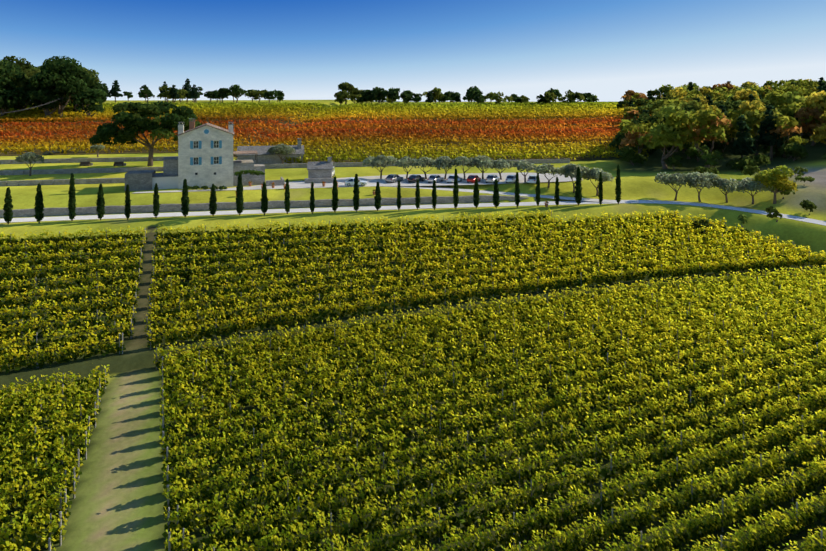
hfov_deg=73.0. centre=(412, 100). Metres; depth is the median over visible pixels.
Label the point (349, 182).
white car
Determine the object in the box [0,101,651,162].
vine rows
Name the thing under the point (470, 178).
red car
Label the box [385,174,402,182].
grey car
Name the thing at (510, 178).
white car
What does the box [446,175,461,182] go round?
white car
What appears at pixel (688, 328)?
vine rows
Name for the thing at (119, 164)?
bench
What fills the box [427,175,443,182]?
silver car
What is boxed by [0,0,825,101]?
sky
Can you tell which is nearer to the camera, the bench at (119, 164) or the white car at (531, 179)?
the white car at (531, 179)
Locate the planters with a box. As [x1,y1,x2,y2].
[236,183,547,206]
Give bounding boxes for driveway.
[342,184,612,202]
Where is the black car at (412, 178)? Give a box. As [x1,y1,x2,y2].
[407,175,424,182]
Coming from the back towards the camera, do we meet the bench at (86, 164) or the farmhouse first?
the bench at (86, 164)
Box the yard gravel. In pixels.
[134,172,582,192]
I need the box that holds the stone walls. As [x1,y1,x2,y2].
[0,156,569,217]
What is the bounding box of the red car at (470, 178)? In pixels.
[467,175,480,182]
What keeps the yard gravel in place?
on the terrain
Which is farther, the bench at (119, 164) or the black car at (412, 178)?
the bench at (119, 164)
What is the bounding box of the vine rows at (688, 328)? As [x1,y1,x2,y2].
[0,208,825,550]
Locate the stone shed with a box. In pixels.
[305,157,333,182]
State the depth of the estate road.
96.94 m
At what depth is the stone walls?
103.86 m
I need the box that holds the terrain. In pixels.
[0,100,825,550]
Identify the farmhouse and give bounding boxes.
[125,119,284,190]
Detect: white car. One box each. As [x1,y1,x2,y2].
[344,178,366,186]
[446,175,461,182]
[506,175,515,182]
[527,175,536,183]
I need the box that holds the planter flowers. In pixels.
[248,181,548,202]
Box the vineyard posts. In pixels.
[10,210,822,550]
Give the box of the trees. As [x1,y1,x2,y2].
[0,56,825,234]
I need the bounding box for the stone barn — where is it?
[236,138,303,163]
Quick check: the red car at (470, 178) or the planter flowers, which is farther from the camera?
the red car at (470, 178)
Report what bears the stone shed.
on the yard gravel
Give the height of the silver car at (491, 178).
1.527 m
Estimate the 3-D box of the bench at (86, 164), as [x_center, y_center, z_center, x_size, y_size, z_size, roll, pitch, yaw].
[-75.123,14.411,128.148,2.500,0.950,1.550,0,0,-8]
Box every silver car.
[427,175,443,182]
[485,175,499,182]
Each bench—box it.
[80,162,92,165]
[113,162,125,165]
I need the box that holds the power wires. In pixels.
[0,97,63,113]
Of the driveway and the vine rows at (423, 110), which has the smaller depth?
the driveway
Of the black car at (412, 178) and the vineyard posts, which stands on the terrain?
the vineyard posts
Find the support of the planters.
on the terrain
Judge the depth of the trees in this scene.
136.36 m
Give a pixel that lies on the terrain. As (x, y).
(118, 502)
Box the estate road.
[0,200,825,225]

